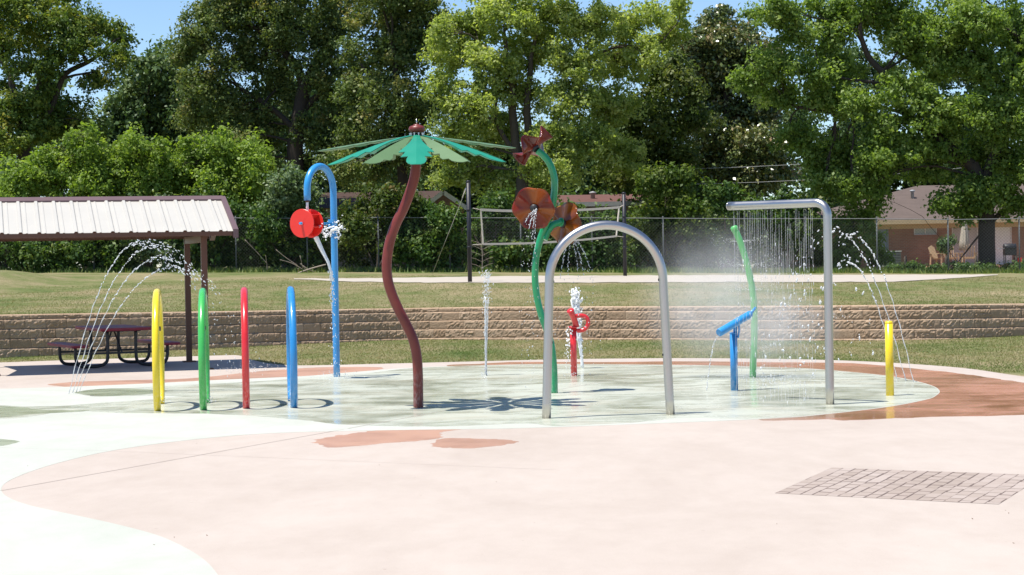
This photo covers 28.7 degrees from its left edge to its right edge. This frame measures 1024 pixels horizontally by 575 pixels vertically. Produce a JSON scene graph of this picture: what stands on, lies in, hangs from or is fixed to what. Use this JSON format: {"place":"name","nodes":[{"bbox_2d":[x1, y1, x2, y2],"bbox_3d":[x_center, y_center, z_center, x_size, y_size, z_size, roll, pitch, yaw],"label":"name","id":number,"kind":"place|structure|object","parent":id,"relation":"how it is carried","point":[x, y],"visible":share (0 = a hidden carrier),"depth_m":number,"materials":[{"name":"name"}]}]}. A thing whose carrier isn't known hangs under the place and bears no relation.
{"place":"outdoors","nodes":[
{"label":"outdoors","id":0,"kind":"place"},
{"bbox_2d":[0,406,88,416],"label":"pavement patch","id":1,"kind":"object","parent":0,"point":[5,411],"depth_m":25.22,"materials":[{"name":"green concrete"}]},
{"bbox_2d":[0,266,99,272],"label":"grass","id":2,"kind":"structure","parent":0,"point":[82,270],"depth_m":77.62,"materials":[{"name":"green plant"}]},
{"bbox_2d":[74,388,166,395],"bbox_3d":[-5.701,1.508,28.914,1.227,0.003,1.664,-2,1,-41],"label":"wet patch","id":3,"kind":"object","parent":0,"point":[115,392],"depth_m":28.86,"materials":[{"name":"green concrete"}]},
{"bbox_2d":[76,255,232,391],"bbox_3d":[-5.146,0.514,28.710,2.385,1.969,0.342,-1,1,3],"label":"water jet","id":4,"kind":"object","parent":3,"relation":"on","point":[121,286],"visible":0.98,"depth_m":28.69,"materials":[{"name":"white"}]},
{"bbox_2d":[99,265,280,272],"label":"grass","id":5,"kind":"structure","parent":0,"point":[231,269],"depth_m":77.71,"materials":[{"name":"green plant"}]},
{"bbox_2d":[48,367,382,386],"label":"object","id":6,"kind":"structure","parent":0,"point":[301,372],"depth_m":32.42,"materials":[{"name":"liquid"}]},
{"bbox_2d":[279,265,467,272],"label":"grass","id":7,"kind":"structure","parent":0,"point":[396,269],"depth_m":77.72,"materials":[{"name":"green plant"}]},
{"bbox_2d":[312,429,460,447],"bbox_3d":[-1.356,1.546,20.573,1.304,0.001,2.096,-1,1,10],"label":"wet patch","id":8,"kind":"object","parent":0,"point":[370,437],"depth_m":20.58,"materials":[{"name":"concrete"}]},
{"bbox_2d":[0,364,938,425],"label":"splash pad floor","id":9,"kind":"structure","parent":0,"point":[376,398],"depth_m":26.28,"materials":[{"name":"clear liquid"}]},
{"bbox_2d":[152,289,164,410],"bbox_3d":[-4.522,0.789,25.562,0.092,1.551,1.817,-1,1,-8],"label":"spray hoop","id":10,"kind":"object","parent":9,"relation":"on","point":[158,371],"visible":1,"depth_m":24.88,"materials":[{"name":"yellow paint"}]},
{"bbox_2d":[198,288,209,409],"bbox_3d":[-3.938,0.779,25.563,0.092,1.551,1.817,-1,1,-7],"label":"spray hoop","id":11,"kind":"object","parent":9,"relation":"on","point":[203,358],"visible":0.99,"depth_m":24.84,"materials":[{"name":"green paint"}]},
{"bbox_2d":[241,287,249,408],"bbox_3d":[-3.429,0.768,25.711,0.092,1.551,1.817,-1,1,-8],"label":"spray hoop","id":12,"kind":"object","parent":9,"relation":"on","point":[245,351],"visible":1,"depth_m":24.90,"materials":[{"name":"red paint"}]},
{"bbox_2d":[286,286,297,407],"bbox_3d":[-2.833,0.758,25.705,0.092,1.551,1.817,-1,1,-8],"label":"spray hoop","id":13,"kind":"object","parent":9,"relation":"on","point":[291,353],"visible":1,"depth_m":24.97,"materials":[{"name":"blue paint"}]},
{"bbox_2d":[290,163,339,376],"bbox_3d":[-3.025,-0.262,31.346,0.444,3.383,1.014,-1,1,28],"label":"cane post","id":14,"kind":"object","parent":9,"relation":"on","point":[304,223],"visible":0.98,"depth_m":31.64,"materials":[{"name":"blue metal"}]},
{"bbox_2d":[306,202,345,365],"bbox_3d":[-2.878,-0.072,31.144,0.619,2.612,0.368,-1,1,0],"label":"water splash","id":15,"kind":"object","parent":14,"relation":"attached to","point":[318,241],"visible":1,"depth_m":31.13,"materials":[{"name":"white"}]},
{"bbox_2d":[318,119,515,407],"bbox_3d":[-1.148,-0.298,24.712,2.450,3.569,2.472,-1,1,0],"label":"spray palm","id":16,"kind":"object","parent":9,"relation":"on","point":[414,148],"visible":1,"depth_m":24.65,"materials":[{"name":"brown paint"}]},
{"bbox_2d":[479,269,493,375],"bbox_3d":[-0.390,0.534,31.372,0.182,1.699,0.207,0,1,35],"label":"water jet","id":17,"kind":"object","parent":9,"relation":"on","point":[486,277],"visible":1,"depth_m":31.36,"materials":[{"name":"white"}]},
{"bbox_2d":[163,360,822,402],"bbox_3d":[-0.523,1.299,30.136,10.001,0.204,9.828,-1,1,0],"label":"water splash","id":18,"kind":"object","parent":9,"relation":"on","point":[489,372],"visible":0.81,"depth_m":30.33,"materials":[{"name":"white"}]},
{"bbox_2d":[512,126,581,392],"bbox_3d":[0.432,-0.374,26.957,0.838,3.605,0.692,-2,1,-39],"label":"spray flower","id":19,"kind":"object","parent":9,"relation":"on","point":[563,223],"visible":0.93,"depth_m":26.89,"materials":[{"name":"green paint"}]},
{"bbox_2d":[518,208,537,387],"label":"water drips","id":20,"kind":"object","parent":19,"relation":"hanging from","point":[533,257],"visible":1,"depth_m":26.60,"materials":[{"name":"white"}]},
{"bbox_2d":[553,240,603,376],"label":"water drips","id":21,"kind":"object","parent":19,"relation":"hanging from","point":[573,282],"visible":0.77,"depth_m":27.06,"materials":[{"name":"white"}]},
{"bbox_2d":[569,287,583,367],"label":"water jet","id":22,"kind":"object","parent":9,"relation":"on","point":[575,302],"visible":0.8,"depth_m":32.93,"materials":[{"name":"white"}]},
{"bbox_2d":[567,308,589,375],"bbox_3d":[1.009,0.839,30.958,0.383,1.051,0.221,-1,1,-26],"label":"water cannon","id":23,"kind":"object","parent":9,"relation":"on","point":[573,336],"visible":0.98,"depth_m":30.92,"materials":[{"name":"red paint"}]},
{"bbox_2d":[542,221,674,418],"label":"spray arch","id":24,"kind":"structure","parent":9,"relation":"on","point":[646,241],"depth_m":22.76,"materials":[{"name":"metal"}]},
{"bbox_2d":[716,307,755,390],"bbox_3d":[3.015,0.827,26.878,0.738,1.116,0.165,-2,1,-38],"label":"water cannon","id":25,"kind":"object","parent":9,"relation":"on","point":[726,328],"visible":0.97,"depth_m":26.84,"materials":[{"name":"blue paint"}]},
{"bbox_2d":[730,225,757,376],"bbox_3d":[3.465,0.206,29.743,0.400,2.270,0.112,-1,1,0],"label":"mist pole","id":26,"kind":"object","parent":9,"relation":"on","point":[740,243],"visible":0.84,"depth_m":29.70,"materials":[{"name":"green metal"}]},
{"bbox_2d":[726,199,833,404],"bbox_3d":[3.286,0.170,24.530,1.509,2.484,0.105,0,1,42],"label":"rain shower","id":27,"kind":"object","parent":9,"relation":"on","point":[823,206],"visible":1,"depth_m":24.03,"materials":[{"name":"metal"}]},
{"bbox_2d":[734,210,815,402],"bbox_3d":[3.217,0.265,24.576,1.179,2.460,0.096,0,1,42],"label":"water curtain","id":28,"kind":"object","parent":27,"relation":"hanging from","point":[775,298],"visible":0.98,"depth_m":24.59,"materials":[{"name":"white liquid"}]},
{"bbox_2d":[760,226,905,380],"bbox_3d":[4.530,0.236,28.356,2.057,2.207,0.274,-1,1,0],"label":"water jet","id":29,"kind":"object","parent":9,"relation":"on","point":[833,231],"visible":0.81,"depth_m":28.29,"materials":[{"name":"white"}]},
{"bbox_2d":[799,257,896,378],"bbox_3d":[4.788,0.447,28.683,1.395,1.766,0.384,-1,1,16],"label":"water jet","id":30,"kind":"object","parent":9,"relation":"on","point":[856,266],"visible":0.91,"depth_m":28.69,"materials":[{"name":"white"}]},
{"bbox_2d":[789,231,913,381],"bbox_3d":[4.686,0.301,27.989,1.822,2.196,0.499,-1,1,0],"label":"water jet","id":31,"kind":"object","parent":9,"relation":"on","point":[887,288],"visible":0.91,"depth_m":27.91,"materials":[{"name":"white"}]},
{"bbox_2d":[885,321,893,395],"bbox_3d":[4.791,0.897,25.387,0.104,0.953,0.104,-1,1,0],"label":"water spray post","id":32,"kind":"object","parent":9,"relation":"on","point":[889,361],"visible":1,"depth_m":25.34,"materials":[{"name":"yellow metal"}]},
{"bbox_2d":[431,438,516,447],"bbox_3d":[-0.368,1.539,19.821,0.886,0.001,1.166,-1,1,0],"label":"pavement patch","id":33,"kind":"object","parent":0,"point":[459,443],"depth_m":19.80,"materials":[{"name":"orange concrete"}]},
{"bbox_2d":[0,355,1023,574],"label":"pavement","id":34,"kind":"structure","parent":0,"point":[693,498],"depth_m":15.25,"materials":[{"name":"pink concrete"}]},
{"bbox_2d":[47,325,179,367],"bbox_3d":[-7.307,1.074,36.645,1.980,0.721,2.000,-1,1,-26],"label":"picnic table","id":35,"kind":"object","parent":34,"relation":"on","point":[118,329],"visible":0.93,"depth_m":36.27,"materials":[{"name":"black paint"}]},
{"bbox_2d":[0,196,238,375],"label":"picnic shelter","id":36,"kind":"object","parent":34,"relation":"on","point":[189,220],"visible":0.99,"depth_m":34.93,"materials":[{"name":"beige metal"}]},
{"bbox_2d":[0,365,689,490],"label":"pavement joint","id":37,"kind":"object","parent":34,"relation":"on","point":[308,435],"visible":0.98,"depth_m":19.68,"materials":[{"name":"beige concrete"}]},
{"bbox_2d":[0,364,939,574],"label":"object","id":38,"kind":"structure","parent":34,"relation":"on","point":[34,540],"depth_m":20.08,"materials":[{"name":"white concrete"}]},
{"bbox_2d":[68,239,227,393],"bbox_3d":[-5.226,0.449,28.629,2.265,2.290,0.244,-1,1,-7],"label":"water jet","id":39,"kind":"object","parent":38,"relation":"on","point":[133,244],"visible":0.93,"depth_m":28.58,"materials":[{"name":"white"}]},
{"bbox_2d":[72,240,235,392],"bbox_3d":[-5.019,0.475,28.670,2.639,2.321,0.317,-1,1,-3],"label":"water jet","id":40,"kind":"object","parent":38,"relation":"on","point":[145,247],"visible":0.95,"depth_m":28.66,"materials":[{"name":"white"}]},
{"bbox_2d":[80,262,260,389],"bbox_3d":[-4.963,0.595,28.771,2.757,1.925,0.419,-1,1,6],"label":"water jet","id":41,"kind":"object","parent":38,"relation":"on","point":[133,289],"visible":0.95,"depth_m":28.73,"materials":[{"name":"white"}]},
{"bbox_2d":[776,467,1023,503],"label":"paver panel","id":42,"kind":"object","parent":34,"relation":"on","point":[982,488],"visible":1,"depth_m":15.51,"materials":[{"name":"brick"}]},
{"bbox_2d":[0,262,1023,314],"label":"lawn","id":43,"kind":"structure","parent":0,"point":[17,281],"depth_m":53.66,"materials":[{"name":"green plant"}]},
{"bbox_2d":[0,192,77,272],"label":"shrub","id":44,"kind":"object","parent":43,"relation":"on","point":[16,249],"visible":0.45,"depth_m":77.74,"materials":[{"name":"green plant"}]},
{"bbox_2d":[0,73,84,267],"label":"background tree","id":45,"kind":"object","parent":43,"relation":"on","point":[66,81],"visible":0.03,"depth_m":117.58,"materials":[{"name":"green plant"}]},
{"bbox_2d":[0,119,129,196],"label":"shrub","id":46,"kind":"object","parent":43,"relation":"on","point":[76,171],"visible":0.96,"depth_m":79.64,"materials":[{"name":"green plant"}]},
{"bbox_2d":[0,0,142,266],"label":"oak tree","id":47,"kind":"object","parent":43,"relation":"on","point":[72,34],"visible":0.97,"depth_m":87.16,"materials":[{"name":"green plant"}]},
{"bbox_2d":[27,190,139,272],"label":"shrub","id":48,"kind":"object","parent":43,"relation":"on","point":[83,254],"visible":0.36,"depth_m":77.81,"materials":[{"name":"green plant"}]},
{"bbox_2d":[48,34,211,268],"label":"oak tree","id":49,"kind":"object","parent":43,"relation":"on","point":[133,98],"visible":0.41,"depth_m":100.03,"materials":[{"name":"green plant"}]},
{"bbox_2d":[95,121,191,196],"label":"shrub","id":50,"kind":"object","parent":43,"relation":"on","point":[145,162],"visible":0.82,"depth_m":80.26,"materials":[{"name":"green plant"}]},
{"bbox_2d":[99,189,197,269],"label":"shrub","id":51,"kind":"object","parent":43,"relation":"on","point":[150,253],"visible":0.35,"depth_m":77.84,"materials":[{"name":"green plant"}]},
{"bbox_2d":[89,115,285,268],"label":"background tree","id":52,"kind":"object","parent":43,"relation":"on","point":[259,262],"depth_m":110.92,"materials":[{"name":"green plant"}]},
{"bbox_2d":[160,180,259,270],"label":"shrub","id":53,"kind":"object","parent":43,"relation":"on","point":[220,252],"visible":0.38,"depth_m":78.82,"materials":[{"name":"green plant"}]},
{"bbox_2d":[163,120,276,267],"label":"shrub","id":54,"kind":"object","parent":43,"relation":"on","point":[229,172],"visible":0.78,"depth_m":80.18,"materials":[{"name":"green plant"}]},
{"bbox_2d":[209,100,316,268],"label":"background tree","id":55,"kind":"object","parent":43,"relation":"on","point":[279,161],"depth_m":118.07,"materials":[{"name":"green plant"}]},
{"bbox_2d":[156,0,374,268],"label":"oak tree","id":56,"kind":"object","parent":43,"relation":"on","point":[279,31],"visible":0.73,"depth_m":94.21,"materials":[{"name":"green plant"}]},
{"bbox_2d":[229,197,338,269],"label":"shrub","id":57,"kind":"object","parent":43,"relation":"on","point":[269,224],"visible":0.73,"depth_m":78.25,"materials":[{"name":"green plant"}]},
{"bbox_2d":[245,234,329,272],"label":"brush pile","id":58,"kind":"object","parent":43,"relation":"on","point":[306,269],"visible":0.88,"depth_m":77.28,"materials":[{"name":"brown wood"}]},
{"bbox_2d":[249,158,329,267],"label":"shrub","id":59,"kind":"object","parent":43,"relation":"on","point":[286,192],"visible":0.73,"depth_m":77.91,"materials":[{"name":"green plant"}]},
{"bbox_2d":[225,66,480,268],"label":"background tree","id":60,"kind":"object","parent":43,"relation":"on","point":[339,188],"visible":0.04,"depth_m":112.07,"materials":[{"name":"green plant"}]},
{"bbox_2d":[313,181,429,268],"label":"shrub","id":61,"kind":"object","parent":43,"relation":"on","point":[382,201],"visible":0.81,"depth_m":78.13,"materials":[{"name":"green plant"}]},
{"bbox_2d":[309,0,453,267],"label":"oak tree","id":62,"kind":"object","parent":43,"relation":"on","point":[378,90],"visible":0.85,"depth_m":90.48,"materials":[{"name":"green plant"}]},
{"bbox_2d":[316,190,466,269],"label":"house","id":63,"kind":"structure","parent":43,"relation":"on","point":[447,198],"depth_m":96.19,"materials":[{"name":"beige"}]},
{"bbox_2d":[373,191,476,269],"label":"shrub","id":64,"kind":"object","parent":43,"relation":"on","point":[438,219],"visible":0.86,"depth_m":77.83,"materials":[{"name":"green plant"}]},
{"bbox_2d":[387,103,545,267],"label":"background tree","id":65,"kind":"object","parent":43,"relation":"on","point":[460,192],"visible":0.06,"depth_m":114.56,"materials":[{"name":"green plant"}]},
{"bbox_2d":[463,180,533,270],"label":"shrub","id":66,"kind":"object","parent":43,"relation":"on","point":[500,254],"visible":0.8,"depth_m":78.61,"materials":[{"name":"green plant"}]},
{"bbox_2d":[1,215,1023,272],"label":"chain link fence","id":67,"kind":"object","parent":43,"relation":"on","point":[733,221],"visible":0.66,"depth_m":77.96,"materials":[{"name":"metal"}]},
{"bbox_2d":[426,106,639,267],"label":"background tree","id":68,"kind":"object","parent":43,"relation":"on","point":[510,161],"visible":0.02,"depth_m":114.41,"materials":[{"name":"green plant"}]},
{"bbox_2d":[505,198,575,269],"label":"shrub","id":69,"kind":"object","parent":43,"relation":"on","point":[547,249],"visible":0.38,"depth_m":78.16,"materials":[{"name":"green plant"}]},
{"bbox_2d":[414,0,697,268],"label":"maple tree","id":70,"kind":"object","parent":43,"relation":"on","point":[580,66],"visible":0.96,"depth_m":85.07,"materials":[{"name":"green plant"}]},
{"bbox_2d":[506,191,651,268],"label":"house","id":71,"kind":"structure","parent":43,"relation":"on","point":[588,201],"depth_m":91.18,"materials":[{"name":"beige"}]},
{"bbox_2d":[556,197,644,270],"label":"shrub","id":72,"kind":"object","parent":43,"relation":"on","point":[607,246],"visible":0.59,"depth_m":78.37,"materials":[{"name":"green plant"}]},
{"bbox_2d":[622,192,626,275],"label":"volleyball post","id":73,"kind":"object","parent":43,"relation":"on","point":[624,234],"visible":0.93,"depth_m":65.93,"materials":[{"name":"black metal"}]},
{"bbox_2d":[573,161,708,266],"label":"background tree","id":74,"kind":"object","parent":43,"relation":"on","point":[592,184],"visible":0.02,"depth_m":116.44,"materials":[{"name":"green plant"}]},
{"bbox_2d":[589,47,717,267],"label":"maple tree","id":75,"kind":"object","parent":43,"relation":"on","point":[665,132],"visible":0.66,"depth_m":88.93,"materials":[{"name":"green plant"}]},
{"bbox_2d":[620,159,713,269],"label":"shrub","id":76,"kind":"object","parent":43,"relation":"on","point":[663,184],"visible":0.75,"depth_m":80.00,"materials":[{"name":"green plant"}]},
{"bbox_2d":[581,113,831,267],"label":"background tree","id":77,"kind":"object","parent":43,"relation":"on","point":[793,157],"visible":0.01,"depth_m":119.29,"materials":[{"name":"green plant"}]},
{"bbox_2d":[676,177,774,269],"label":"shrub","id":78,"kind":"object","parent":43,"relation":"on","point":[725,194],"visible":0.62,"depth_m":80.63,"materials":[{"name":"green plant"}]},
{"bbox_2d":[670,3,803,267],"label":"magnolia tree","id":79,"kind":"object","parent":43,"relation":"on","point":[713,51],"visible":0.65,"depth_m":95.05,"materials":[{"name":"green plant"}]},
{"bbox_2d":[748,182,823,268],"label":"shrub","id":80,"kind":"object","parent":43,"relation":"on","point":[783,193],"visible":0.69,"depth_m":80.66,"materials":[{"name":"green plant"}]},
{"bbox_2d":[740,109,917,267],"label":"background tree","id":81,"kind":"object","parent":43,"relation":"on","point":[830,202],"visible":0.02,"depth_m":113.60,"materials":[{"name":"green plant"}]},
{"bbox_2d":[811,197,895,269],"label":"shrub","id":82,"kind":"object","parent":43,"relation":"on","point":[851,248],"visible":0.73,"depth_m":81.65,"materials":[{"name":"green plant"}]},
{"bbox_2d":[722,0,1023,264],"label":"maple tree","id":83,"kind":"object","parent":43,"relation":"on","point":[912,34],"visible":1,"depth_m":80.25,"materials":[{"name":"green plant"}]},
{"bbox_2d":[778,0,1023,206],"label":"oak tree","id":84,"kind":"object","parent":43,"relation":"on","point":[874,73],"visible":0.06,"depth_m":108.77,"materials":[{"name":"green plant"}]},
{"bbox_2d":[780,184,1023,269],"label":"brick house","id":85,"kind":"structure","parent":43,"relation":"on","point":[911,198],"depth_m":97.00,"materials":[{"name":"brown brick"}]},
{"bbox_2d":[913,228,937,236],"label":"window","id":86,"kind":"structure","parent":85,"relation":"in","point":[916,231],"depth_m":97.07,"materials":[{"name":"grey glass"}]},
{"bbox_2d":[928,245,949,264],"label":"patio chair","id":87,"kind":"object","parent":85,"relation":"on","point":[932,251],"visible":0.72,"depth_m":95.05,"materials":[{"name":"beige wood"}]},
{"bbox_2d":[952,228,977,264],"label":"sliding door","id":88,"kind":"structure","parent":85,"relation":"in","point":[973,232],"depth_m":97.07,"materials":[{"name":"glass"}]},
{"bbox_2d":[995,227,1011,264],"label":"white door","id":89,"kind":"structure","parent":85,"relation":"in","point":[998,233],"depth_m":97.07,"materials":[{"name":"white wood"}]},
{"bbox_2d":[884,255,927,270],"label":"weeds","id":90,"kind":"object","parent":43,"relation":"on","point":[906,264],"visible":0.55,"depth_m":78.82,"materials":[{"name":"green plant"}]},
{"bbox_2d":[936,234,958,256],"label":"shrub","id":91,"kind":"object","parent":43,"relation":"on","point":[941,248],"visible":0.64,"depth_m":92.83,"materials":[{"name":"green plant"}]},
{"bbox_2d":[927,256,968,271],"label":"weeds","id":92,"kind":"object","parent":43,"relation":"on","point":[940,266],"visible":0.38,"depth_m":79.16,"materials":[{"name":"green plant"}]},
{"bbox_2d":[892,128,1023,191],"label":"background tree","id":93,"kind":"object","parent":43,"relation":"on","point":[907,185],"visible":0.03,"depth_m":112.33,"materials":[{"name":"green plant"}]},
{"bbox_2d":[952,256,997,271],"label":"weeds","id":94,"kind":"object","parent":43,"relation":"on","point":[970,266],"visible":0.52,"depth_m":78.66,"materials":[{"name":"green plant"}]},
{"bbox_2d":[995,255,1023,270],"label":"weeds","id":95,"kind":"object","parent":43,"relation":"on","point":[1006,265],"visible":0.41,"depth_m":79.57,"materials":[{"name":"green plant"}]},
{"bbox_2d":[0,335,1023,375],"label":"ground","id":96,"kind":"structure","parent":0,"point":[680,356],"depth_m":39.41,"materials":[{"name":"green plant"}]},
{"bbox_2d":[0,303,1023,357],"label":"retaining wall","id":97,"kind":"structure","parent":96,"relation":"on","point":[27,335],"depth_m":43.69,"materials":[{"name":"brown stone"}]},
{"bbox_2d":[0,0,1023,315],"label":"sky","id":98,"kind":"structure","parent":0,"point":[149,17],"materials":[{"name":"blue"}]},
{"bbox_2d":[467,266,656,272],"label":"grass","id":99,"kind":"structure","parent":0,"point":[591,270],"depth_m":77.75,"materials":[{"name":"green plant"}]},
{"bbox_2d":[294,274,997,282],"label":"sand ground","id":100,"kind":"structure","parent":0,"point":[693,278],"depth_m":61.84,"materials":[{"name":"beige sand"}]},
{"bbox_2d":[432,180,471,281],"bbox_3d":[-2.093,-1.656,64.781,0.139,3.055,13.841,-1,1,-7],"label":"volleyball post","id":101,"kind":"object","parent":100,"relation":"on","point":[468,210],"visible":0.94,"depth_m":57.94,"materials":[{"name":"black metal"}]},
{"bbox_2d":[472,205,622,244],"bbox_3d":[1.255,-1.972,61.972,0.051,1.300,9.157,-1,1,32],"label":"volleyball net","id":102,"kind":"object","parent":101,"relation":"attached to","point":[550,241],"visible":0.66,"depth_m":60.78,"materials":[{"name":"white net fabric"},{"name":"white plastic tape"}]},
{"bbox_2d":[447,361,1023,420],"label":"pavement","id":103,"kind":"structure","parent":0,"point":[965,395],"depth_m":25.54,"materials":[{"name":"concrete"}]},
{"bbox_2d":[656,266,842,272],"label":"grass","id":104,"kind":"structure","parent":0,"point":[754,270],"depth_m":77.77,"materials":[{"name":"green plant"}]},
{"bbox_2d":[780,239,873,360],"bbox_3d":[4.208,0.180,26.850,1.301,1.718,2.695,-1,1,9],"label":"water splash","id":105,"kind":"object","parent":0,"point":[833,316],"visible":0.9,"depth_m":26.95,"materials":[{"name":"white"}]},
{"bbox_2d":[840,266,1023,273],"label":"grass","id":106,"kind":"structure","parent":0,"point":[923,271],"depth_m":77.83,"materials":[{"name":"green plant"}]},
{"bbox_2d":[959,221,969,261],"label":"patio umbrella","id":107,"kind":"object","parent":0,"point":[965,235],"visible":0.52,"depth_m":95.44,"materials":[{"name":"beige fabric"}]},
{"bbox_2d":[997,243,1016,263],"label":"barbecue","id":108,"kind":"object","parent":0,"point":[1012,247],"visible":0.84,"depth_m":94.29,"materials":[{"name":"black paint"}]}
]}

